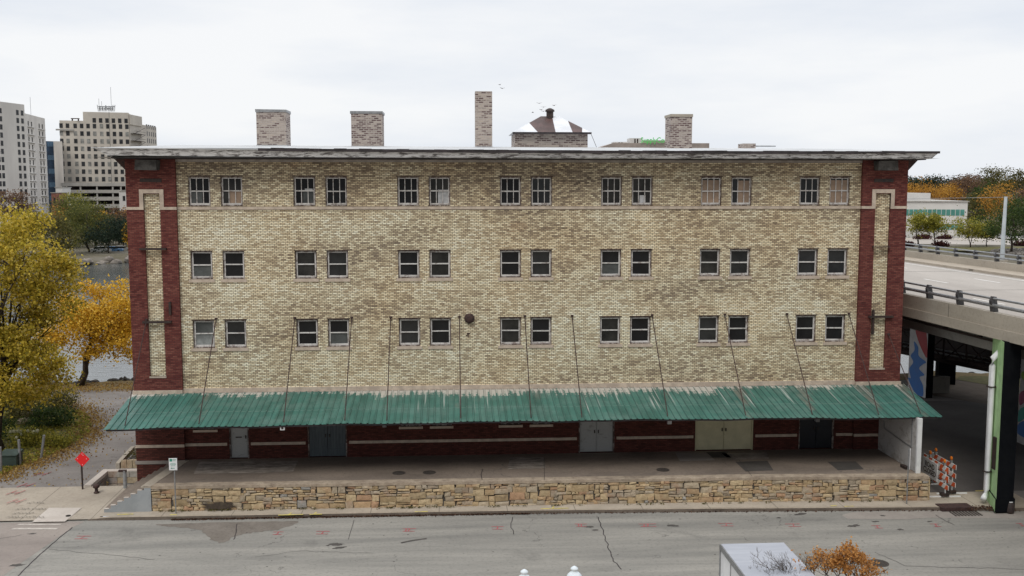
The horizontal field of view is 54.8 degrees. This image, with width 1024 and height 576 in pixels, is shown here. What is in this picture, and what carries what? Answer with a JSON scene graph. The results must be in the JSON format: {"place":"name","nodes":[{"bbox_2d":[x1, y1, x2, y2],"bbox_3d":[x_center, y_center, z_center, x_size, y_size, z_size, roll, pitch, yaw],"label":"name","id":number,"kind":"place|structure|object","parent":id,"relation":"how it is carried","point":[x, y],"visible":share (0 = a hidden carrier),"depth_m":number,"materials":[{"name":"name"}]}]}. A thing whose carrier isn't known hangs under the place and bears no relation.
{"place":"outdoors","nodes":[
{"label":"outdoors","id":0,"kind":"place"},
{"bbox_2d":[0,521,83,575],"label":"side road","id":1,"kind":"structure","parent":0,"point":[21,546],"depth_m":41.70,"materials":[{"name":"concrete"}]},
{"bbox_2d":[0,263,988,381],"bbox_3d":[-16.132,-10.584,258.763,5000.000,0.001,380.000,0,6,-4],"label":"river","id":2,"kind":"structure","parent":0,"point":[99,370],"depth_m":93.13,"materials":[{"name":"grey liquid"}]},
{"bbox_2d":[0,510,1023,575],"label":"road","id":3,"kind":"structure","parent":0,"point":[929,543],"depth_m":41.25,"materials":[{"name":"grey asphalt"}]},
{"bbox_2d":[88,506,1023,520],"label":"kerb","id":4,"kind":"structure","parent":3,"relation":"on","point":[617,510],"depth_m":45.06,"materials":[{"name":"concrete"}]},
{"bbox_2d":[171,505,1016,520],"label":"gutter leaves","id":5,"kind":"object","parent":3,"relation":"on","point":[419,515],"visible":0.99,"depth_m":44.70,"materials":[{"name":"brown plant"}]},
{"bbox_2d":[935,503,982,515],"bbox_3d":[20.471,10.150,45.303,1.580,0.175,1.300,0,6,-4],"label":"storm drain","id":6,"kind":"object","parent":3,"relation":"on","point":[956,507],"visible":1,"depth_m":45.32,"materials":[{"name":"metal"}]},
{"bbox_2d":[0,472,1023,520],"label":"sidewalk","id":7,"kind":"structure","parent":0,"point":[25,503],"depth_m":45.89,"materials":[{"name":"beige concrete"}]},
{"bbox_2d":[33,508,80,521],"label":"ramp slab","id":8,"kind":"structure","parent":7,"relation":"on","point":[54,514],"depth_m":44.64,"materials":[{"name":"concrete"}]},
{"bbox_2d":[104,448,929,511],"bbox_3d":[0.450,9.310,47.813,38.170,1.286,5.223,0,6,-4],"label":"loading dock","id":9,"kind":"object","parent":7,"relation":"on","point":[799,475],"visible":1,"depth_m":46.32,"materials":[{"name":"concrete"},{"name":"tan sandstone"}]},
{"bbox_2d":[878,416,922,472],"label":"screen wall","id":10,"kind":"structure","parent":9,"relation":"on","point":[898,439],"depth_m":48.25,"materials":[{"name":"white paint"}]},
{"bbox_2d":[980,338,1021,512],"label":"bridge pier","id":11,"kind":"structure","parent":7,"relation":"on","point":[1001,426],"depth_m":44.87,"materials":[{"name":"green paint"}]},
{"bbox_2d":[0,373,1023,497],"bbox_3d":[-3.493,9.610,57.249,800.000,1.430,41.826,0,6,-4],"label":"ground","id":12,"kind":"structure","parent":0,"point":[119,443],"depth_m":54.28,"materials":[{"name":"grey concrete"}]},
{"bbox_2d":[0,403,90,475],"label":"garden bed","id":13,"kind":"object","parent":12,"relation":"on","point":[33,452],"visible":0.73,"depth_m":58.57,"materials":[{"name":"brown plant"}]},
{"bbox_2d":[2,449,23,465],"bbox_3d":[-26.541,9.008,52.369,0.960,0.760,0.900,0,6,-4],"label":"utility box","id":14,"kind":"object","parent":13,"relation":"on","point":[10,457],"visible":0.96,"depth_m":52.03,"materials":[{"name":"green metal"}]},
{"bbox_2d":[7,422,50,448],"bbox_3d":[-27.498,8.310,56.242,2.352,1.438,2.433,3,6,23],"label":"shrub","id":15,"kind":"object","parent":13,"relation":"on","point":[26,439],"visible":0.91,"depth_m":55.86,"materials":[{"name":"green plant"}]},
{"bbox_2d":[3,393,62,424],"bbox_3d":[-30.793,7.353,62.346,4.423,2.143,3.704,2,6,23],"label":"shrub","id":16,"kind":"object","parent":13,"relation":"on","point":[13,413],"visible":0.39,"depth_m":61.77,"materials":[{"name":"green plant"}]},
{"bbox_2d":[0,403,91,473],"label":"grass tufts","id":17,"kind":"object","parent":13,"relation":"on","point":[67,428],"visible":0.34,"depth_m":58.91,"materials":[{"name":"green plant"}]},
{"bbox_2d":[0,196,97,449],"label":"yellow tree","id":18,"kind":"object","parent":13,"relation":"on","point":[21,349],"visible":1,"depth_m":54.68,"materials":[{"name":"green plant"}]},
{"bbox_2d":[17,402,81,429],"bbox_3d":[-28.432,7.832,60.719,3.373,1.515,3.369,5,8,39],"label":"shrub","id":19,"kind":"object","parent":13,"relation":"on","point":[47,413],"visible":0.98,"depth_m":60.46,"materials":[{"name":"green plant"}]},
{"bbox_2d":[37,429,74,448],"bbox_3d":[-25.863,8.572,56.102,2.218,0.937,1.847,0,6,-4],"label":"shrub","id":20,"kind":"object","parent":13,"relation":"on","point":[57,440],"visible":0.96,"depth_m":55.82,"materials":[{"name":"green plant"}]},
{"bbox_2d":[0,381,135,485],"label":"fallen leaves","id":21,"kind":"object","parent":12,"relation":"on","point":[92,429],"visible":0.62,"depth_m":58.21,"materials":[{"name":"brown plant"}]},
{"bbox_2d":[31,274,132,385],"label":"golden tree","id":22,"kind":"object","parent":12,"relation":"on","point":[95,320],"visible":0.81,"depth_m":72.03,"materials":[{"name":"yellow plant"}]},
{"bbox_2d":[84,469,136,486],"bbox_3d":[-19.917,10.018,50.058,2.380,0.980,2.750,0,6,-4],"label":"areaway","id":23,"kind":"object","parent":12,"relation":"on","point":[112,477],"visible":0.44,"depth_m":50.99,"materials":[{"name":"concrete"}]},
{"bbox_2d":[29,371,988,390],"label":"shore verge","id":24,"kind":"structure","parent":12,"relation":"on","point":[903,377],"depth_m":74.40,"materials":[{"name":"green plant"}]},
{"bbox_2d":[91,91,942,480],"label":"warehouse","id":25,"kind":"structure","parent":12,"relation":"on","point":[545,285],"depth_m":49.26,"materials":[{"name":"beige brick"}]},
{"bbox_2d":[188,176,210,205],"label":"window","id":26,"kind":"structure","parent":25,"relation":"in","point":[199,187],"depth_m":48.09,"materials":[{"name":"paint"}]},
{"bbox_2d":[189,250,214,281],"bbox_3d":[-15.164,-1.063,48.375,1.240,1.560,0.275,0,6,-4],"label":"window","id":27,"kind":"structure","parent":25,"relation":"in","point":[201,260],"depth_m":48.44,"materials":[{"name":"glass"}]},
{"bbox_2d":[191,320,216,351],"bbox_3d":[-15.164,2.325,48.721,1.240,1.570,0.275,0,6,-4],"label":"window","id":28,"kind":"structure","parent":25,"relation":"in","point":[203,330],"depth_m":48.78,"materials":[{"name":"paint"}]},
{"bbox_2d":[220,177,242,205],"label":"window","id":29,"kind":"structure","parent":25,"relation":"in","point":[231,187],"depth_m":48.19,"materials":[{"name":"glass"}]},
{"bbox_2d":[221,250,246,281],"bbox_3d":[-13.627,-1.072,48.470,1.240,1.560,0.275,0,6,-4],"label":"window","id":30,"kind":"structure","parent":25,"relation":"in","point":[233,260],"depth_m":48.55,"materials":[{"name":"glass"}]},
{"bbox_2d":[223,319,248,350],"bbox_3d":[-13.627,2.315,48.816,1.240,1.570,0.275,0,6,-4],"label":"window","id":31,"kind":"structure","parent":25,"relation":"in","point":[235,329],"depth_m":48.88,"materials":[{"name":"paint"}]},
{"bbox_2d":[231,428,247,457],"bbox_3d":[-13.612,7.475,49.378,0.813,2.020,0.110,0,6,-4],"label":"door","id":32,"kind":"structure","parent":25,"relation":"in","point":[239,446],"depth_m":49.40,"materials":[{"name":"metal"}]},
{"bbox_2d":[293,176,315,205],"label":"window","id":33,"kind":"structure","parent":25,"relation":"in","point":[304,186],"depth_m":48.40,"materials":[{"name":"paint"}]},
{"bbox_2d":[293,250,318,281],"bbox_3d":[-10.136,-1.095,48.687,1.240,1.560,0.275,0,6,-4],"label":"window","id":34,"kind":"structure","parent":25,"relation":"in","point":[305,260],"depth_m":48.76,"materials":[{"name":"glass"}]},
{"bbox_2d":[295,319,319,349],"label":"window","id":35,"kind":"structure","parent":25,"relation":"in","point":[307,329],"depth_m":49.11,"materials":[{"name":"paint"}]},
{"bbox_2d":[309,426,327,455],"bbox_3d":[-9.715,7.291,49.604,0.894,2.340,0.110,0,6,-4],"label":"door","id":36,"kind":"structure","parent":25,"relation":"in","point":[318,436],"depth_m":49.64,"materials":[{"name":"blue metal"}]},
{"bbox_2d":[324,176,347,205],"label":"window","id":37,"kind":"structure","parent":25,"relation":"in","point":[335,186],"depth_m":48.50,"materials":[{"name":"paint"}]},
{"bbox_2d":[328,425,345,455],"bbox_3d":[-8.807,7.285,49.660,0.894,2.340,0.110,0,6,-4],"label":"door","id":38,"kind":"structure","parent":25,"relation":"in","point":[337,433],"depth_m":49.70,"materials":[{"name":"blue metal"}]},
{"bbox_2d":[325,250,349,281],"bbox_3d":[-8.599,-1.104,48.782,1.240,1.560,0.275,0,6,-4],"label":"window","id":39,"kind":"structure","parent":25,"relation":"in","point":[337,260],"depth_m":48.86,"materials":[{"name":"paint"}]},
{"bbox_2d":[326,318,351,349],"bbox_3d":[-8.599,2.283,49.129,1.240,1.570,0.275,0,6,-4],"label":"window","id":40,"kind":"structure","parent":25,"relation":"in","point":[338,329],"depth_m":49.20,"materials":[{"name":"paint"}]},
{"bbox_2d":[396,176,419,205],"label":"window","id":41,"kind":"structure","parent":25,"relation":"in","point":[407,186],"depth_m":48.71,"materials":[{"name":"paint"}]},
{"bbox_2d":[396,250,421,280],"bbox_3d":[-5.109,-1.127,48.999,1.240,1.560,0.275,0,6,-4],"label":"window","id":42,"kind":"structure","parent":25,"relation":"in","point":[408,260],"depth_m":49.07,"materials":[{"name":"glass"}]},
{"bbox_2d":[397,318,421,348],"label":"window","id":43,"kind":"structure","parent":25,"relation":"in","point":[409,328],"depth_m":49.42,"materials":[{"name":"paint"}]},
{"bbox_2d":[428,176,450,205],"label":"window","id":44,"kind":"structure","parent":25,"relation":"in","point":[439,186],"depth_m":48.81,"materials":[{"name":"glass"}]},
{"bbox_2d":[428,249,452,280],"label":"window","id":45,"kind":"structure","parent":25,"relation":"in","point":[439,260],"depth_m":49.17,"materials":[{"name":"glass"}]},
{"bbox_2d":[428,318,452,348],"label":"window","id":46,"kind":"structure","parent":25,"relation":"in","point":[440,328],"depth_m":49.52,"materials":[{"name":"paint"}]},
{"bbox_2d":[499,176,521,205],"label":"window","id":47,"kind":"structure","parent":25,"relation":"in","point":[510,186],"depth_m":49.02,"materials":[{"name":"glass"}]},
{"bbox_2d":[498,249,522,280],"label":"window","id":48,"kind":"structure","parent":25,"relation":"in","point":[510,259],"depth_m":49.38,"materials":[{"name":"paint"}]},
{"bbox_2d":[498,317,522,347],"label":"window","id":49,"kind":"structure","parent":25,"relation":"in","point":[510,327],"depth_m":49.73,"materials":[{"name":"paint"}]},
{"bbox_2d":[529,317,552,347],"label":"window","id":50,"kind":"structure","parent":25,"relation":"in","point":[540,326],"depth_m":49.83,"materials":[{"name":"paint"}]},
{"bbox_2d":[530,176,552,205],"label":"window","id":51,"kind":"structure","parent":25,"relation":"in","point":[541,186],"depth_m":49.12,"materials":[{"name":"glass"}]},
{"bbox_2d":[529,249,553,279],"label":"window","id":52,"kind":"structure","parent":25,"relation":"in","point":[541,259],"depth_m":49.48,"materials":[{"name":"glass"}]},
{"bbox_2d":[580,422,595,451],"bbox_3d":[3.884,7.179,50.445,0.833,2.390,0.110,0,6,-4],"label":"door","id":53,"kind":"structure","parent":25,"relation":"in","point":[587,429],"depth_m":50.48,"materials":[{"name":"metal"}]},
{"bbox_2d":[596,422,612,450],"bbox_3d":[4.731,7.174,50.498,0.833,2.390,0.110,0,6,-4],"label":"door","id":54,"kind":"structure","parent":25,"relation":"in","point":[604,430],"depth_m":50.53,"materials":[{"name":"metal"}]},
{"bbox_2d":[598,316,621,346],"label":"window","id":55,"kind":"structure","parent":25,"relation":"in","point":[609,325],"depth_m":50.05,"materials":[{"name":"paint"}]},
{"bbox_2d":[598,249,622,279],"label":"window","id":56,"kind":"structure","parent":25,"relation":"in","point":[610,259],"depth_m":49.70,"materials":[{"name":"glass"}]},
{"bbox_2d":[600,176,622,205],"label":"window","id":57,"kind":"structure","parent":25,"relation":"in","point":[611,186],"depth_m":49.34,"materials":[{"name":"glass"}]},
{"bbox_2d":[628,316,652,346],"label":"window","id":58,"kind":"structure","parent":25,"relation":"in","point":[639,325],"depth_m":50.14,"materials":[{"name":"paint"}]},
{"bbox_2d":[629,249,652,279],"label":"window","id":59,"kind":"structure","parent":25,"relation":"in","point":[640,258],"depth_m":49.80,"materials":[{"name":"glass"}]},
{"bbox_2d":[631,176,653,205],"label":"window","id":60,"kind":"structure","parent":25,"relation":"in","point":[641,185],"depth_m":49.43,"materials":[{"name":"glass"}]},
{"bbox_2d":[696,315,720,345],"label":"window","id":61,"kind":"structure","parent":25,"relation":"in","point":[708,324],"depth_m":50.36,"materials":[{"name":"paint"}]},
{"bbox_2d":[697,248,721,278],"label":"window","id":62,"kind":"structure","parent":25,"relation":"in","point":[709,267],"depth_m":50.01,"materials":[{"name":"glass"}]},
{"bbox_2d":[696,421,723,449],"bbox_3d":[10.181,7.164,50.839,1.433,2.340,0.110,0,6,-4],"label":"door","id":63,"kind":"structure","parent":25,"relation":"in","point":[709,434],"depth_m":50.88,"materials":[{"name":"beige metal"}]},
{"bbox_2d":[700,176,722,205],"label":"window","id":64,"kind":"structure","parent":25,"relation":"in","point":[710,185],"depth_m":49.65,"materials":[{"name":"paint"}]},
{"bbox_2d":[723,420,751,448],"bbox_3d":[11.627,7.155,50.929,1.433,2.340,0.110,0,6,-4],"label":"door","id":65,"kind":"structure","parent":25,"relation":"in","point":[737,434],"depth_m":50.96,"materials":[{"name":"beige metal"}]},
{"bbox_2d":[726,315,749,345],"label":"window","id":66,"kind":"structure","parent":25,"relation":"in","point":[737,324],"depth_m":50.46,"materials":[{"name":"paint"}]},
{"bbox_2d":[728,248,751,278],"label":"window","id":67,"kind":"structure","parent":25,"relation":"in","point":[739,257],"depth_m":50.10,"materials":[{"name":"glass"}]},
{"bbox_2d":[731,176,752,205],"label":"window","id":68,"kind":"structure","parent":25,"relation":"in","point":[741,186],"depth_m":49.75,"materials":[{"name":"paint"}]},
{"bbox_2d":[793,315,817,344],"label":"window","id":69,"kind":"structure","parent":25,"relation":"in","point":[805,324],"depth_m":50.68,"materials":[{"name":"paint"}]},
{"bbox_2d":[795,248,819,278],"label":"window","id":70,"kind":"structure","parent":25,"relation":"in","point":[807,257],"depth_m":50.32,"materials":[{"name":"glass"}]},
{"bbox_2d":[799,419,815,447],"bbox_3d":[15.301,7.132,51.157,0.845,2.340,0.110,0,6,-4],"label":"door","id":71,"kind":"structure","parent":25,"relation":"in","point":[807,426],"depth_m":51.19,"materials":[{"name":"metal"}]},
{"bbox_2d":[799,176,821,205],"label":"window","id":72,"kind":"structure","parent":25,"relation":"in","point":[809,185],"depth_m":49.97,"materials":[{"name":"glass"}]},
{"bbox_2d":[815,420,831,447],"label":"door","id":73,"kind":"structure","parent":25,"relation":"in","point":[823,434],"depth_m":51.25,"materials":[{"name":"metal"}]},
{"bbox_2d":[823,314,846,344],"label":"window","id":74,"kind":"structure","parent":25,"relation":"in","point":[834,323],"depth_m":50.76,"materials":[{"name":"paint"}]},
{"bbox_2d":[825,248,848,278],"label":"window","id":75,"kind":"structure","parent":25,"relation":"in","point":[836,257],"depth_m":50.41,"materials":[{"name":"glass"}]},
{"bbox_2d":[829,176,850,205],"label":"window","id":76,"kind":"structure","parent":25,"relation":"in","point":[839,185],"depth_m":50.05,"materials":[{"name":"paint"}]},
{"bbox_2d":[908,329,934,397],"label":"bridge pier","id":77,"kind":"structure","parent":12,"relation":"on","point":[921,361],"depth_m":69.49,"materials":[{"name":"blue paint"}]},
{"bbox_2d":[902,242,1023,358],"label":"highway bridge","id":78,"kind":"structure","parent":77,"relation":"on","point":[975,301],"depth_m":54.25,"materials":[{"name":"concrete"}]},
{"bbox_2d":[935,361,955,384],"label":"bridge pier","id":79,"kind":"structure","parent":12,"relation":"on","point":[943,369],"depth_m":73.67,"materials":[{"name":"black paint"}]},
{"bbox_2d":[901,327,1020,374],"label":"rail bridge","id":80,"kind":"structure","parent":79,"relation":"on","point":[949,351],"depth_m":71.33,"materials":[{"name":"black metal"}]},
{"bbox_2d":[932,380,1019,408],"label":"dirt bank","id":81,"kind":"structure","parent":12,"relation":"on","point":[968,391],"depth_m":70.84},
{"bbox_2d":[1017,359,1023,444],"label":"bridge pier","id":82,"kind":"structure","parent":12,"relation":"on","point":[1020,433],"depth_m":56.63,"materials":[{"name":"blue paint"}]},
{"bbox_2d":[0,191,1023,264],"bbox_3d":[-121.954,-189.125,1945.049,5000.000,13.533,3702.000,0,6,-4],"label":"bank","id":83,"kind":"structure","parent":0,"point":[95,257],"depth_m":207.15,"materials":[{"name":"green plant"}]},
{"bbox_2d":[0,188,38,216],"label":"tree","id":84,"kind":"object","parent":83,"relation":"on","point":[10,200],"visible":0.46,"depth_m":255.09,"materials":[{"name":"brown plant"}]},
{"bbox_2d":[0,102,48,226],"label":"apartment building","id":85,"kind":"structure","parent":83,"relation":"on","point":[23,160],"depth_m":331.72,"materials":[{"name":"concrete"}]},
{"bbox_2d":[46,141,55,216],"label":"office building","id":86,"kind":"structure","parent":83,"relation":"on","point":[50,165],"depth_m":381.80,"materials":[{"name":"blue glass"}]},
{"bbox_2d":[23,210,84,253],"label":"tree","id":87,"kind":"object","parent":83,"relation":"on","point":[63,233],"visible":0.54,"depth_m":207.77,"materials":[{"name":"green plant"}]},
{"bbox_2d":[53,141,63,186],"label":"stair tower","id":88,"kind":"structure","parent":83,"relation":"on","point":[58,162],"depth_m":376.66,"materials":[{"name":"concrete"}]},
{"bbox_2d":[38,189,106,249],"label":"tree","id":89,"kind":"object","parent":83,"relation":"on","point":[63,202],"visible":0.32,"depth_m":232.01,"materials":[{"name":"green plant"}]},
{"bbox_2d":[46,191,118,251],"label":"tree","id":90,"kind":"object","parent":83,"relation":"on","point":[74,214],"visible":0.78,"depth_m":217.13,"materials":[{"name":"green plant"}]},
{"bbox_2d":[61,183,125,215],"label":"parking structure","id":91,"kind":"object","parent":83,"relation":"on","point":[109,192],"visible":0.41,"depth_m":365.66,"materials":[{"name":"concrete"}]},
{"bbox_2d":[72,210,127,252],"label":"tree","id":92,"kind":"object","parent":83,"relation":"on","point":[106,237],"visible":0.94,"depth_m":214.81,"materials":[{"name":"green plant"}]},
{"bbox_2d":[56,87,156,188],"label":"tower building","id":93,"kind":"structure","parent":83,"relation":"on","point":[83,162],"depth_m":389.28,"materials":[{"name":"beige concrete"},{"name":"dark glass"}]},
{"bbox_2d":[600,137,708,147],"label":"office building","id":94,"kind":"structure","parent":83,"relation":"on","point":[639,143],"depth_m":309.44,"materials":[{"name":"metal"}]},
{"bbox_2d":[906,207,946,245],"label":"street tree","id":95,"kind":"object","parent":83,"relation":"on","point":[915,220],"visible":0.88,"depth_m":200.27,"materials":[{"name":"green plant"}]},
{"bbox_2d":[907,176,961,199],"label":"hill tree","id":96,"kind":"object","parent":83,"relation":"on","point":[926,190],"visible":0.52,"depth_m":315.46,"materials":[{"name":"orange plant"}]},
{"bbox_2d":[918,213,953,240],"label":"street tree","id":97,"kind":"object","parent":83,"relation":"on","point":[938,220],"visible":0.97,"depth_m":199.32,"materials":[{"name":"green plant"}]},
{"bbox_2d":[906,193,969,237],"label":"office building","id":98,"kind":"structure","parent":83,"relation":"on","point":[947,208],"depth_m":231.32,"materials":[{"name":"concrete"}]},
{"bbox_2d":[943,173,986,211],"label":"hill tree","id":99,"kind":"object","parent":83,"relation":"on","point":[968,180],"visible":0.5,"depth_m":326.87,"materials":[{"name":"brown plant"}]},
{"bbox_2d":[945,211,994,246],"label":"street tree","id":100,"kind":"object","parent":83,"relation":"on","point":[975,228],"visible":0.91,"depth_m":196.07,"materials":[{"name":"green plant"}]},
{"bbox_2d":[962,192,992,219],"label":"hill tree","id":101,"kind":"object","parent":83,"relation":"on","point":[972,203],"visible":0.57,"depth_m":284.40,"materials":[{"name":"green plant"}]},
{"bbox_2d":[957,192,1023,251],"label":"street tree","id":102,"kind":"object","parent":83,"relation":"on","point":[1018,207],"visible":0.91,"depth_m":182.93,"materials":[{"name":"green plant"}]},
{"bbox_2d":[970,166,1019,204],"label":"hill tree","id":103,"kind":"object","parent":83,"relation":"on","point":[996,177],"visible":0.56,"depth_m":318.71,"materials":[{"name":"green plant"}]},
{"bbox_2d":[971,176,1021,221],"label":"hill tree","id":104,"kind":"object","parent":83,"relation":"on","point":[996,199],"visible":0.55,"depth_m":276.51,"materials":[{"name":"orange plant"}]},
{"bbox_2d":[996,167,1023,202],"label":"hill tree","id":105,"kind":"object","parent":83,"relation":"on","point":[1017,176],"visible":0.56,"depth_m":332.58,"materials":[{"name":"green plant"}]},
{"bbox_2d":[749,536,891,575],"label":"tree","id":106,"kind":"object","parent":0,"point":[840,559],"visible":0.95,"depth_m":30.00,"materials":[{"name":"orange plant"}]},
{"bbox_2d":[905,240,1020,244],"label":"road","id":107,"kind":"structure","parent":0,"point":[979,242],"depth_m":213.49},
{"bbox_2d":[921,401,1023,491],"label":"underpass road","id":108,"kind":"structure","parent":0,"point":[957,431],"depth_m":56.79,"materials":[{"name":"grey asphalt"}]},
{"bbox_2d":[922,450,960,496],"bbox_3d":[20.550,8.935,47.880,1.569,1.820,2.699,0,6,-4],"label":"barricade","id":109,"kind":"object","parent":108,"relation":"on","point":[931,465],"visible":0.99,"depth_m":47.77,"materials":[{"name":"white paint"}]},
{"bbox_2d":[930,448,966,493],"bbox_3d":[21.051,8.886,48.358,1.500,1.820,2.700,0,6,-4],"label":"barricade","id":110,"kind":"object","parent":108,"relation":"on","point":[951,464],"visible":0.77,"depth_m":47.51,"materials":[{"name":"white paint"}]},
{"label":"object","id":111,"kind":"structure","parent":0,"visible":0},
{"bbox_2d":[719,542,814,575],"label":"box trailer","id":112,"kind":"object","parent":111,"relation":"on","point":[735,560],"visible":1,"depth_m":31.05,"materials":[{"name":"white paint"}]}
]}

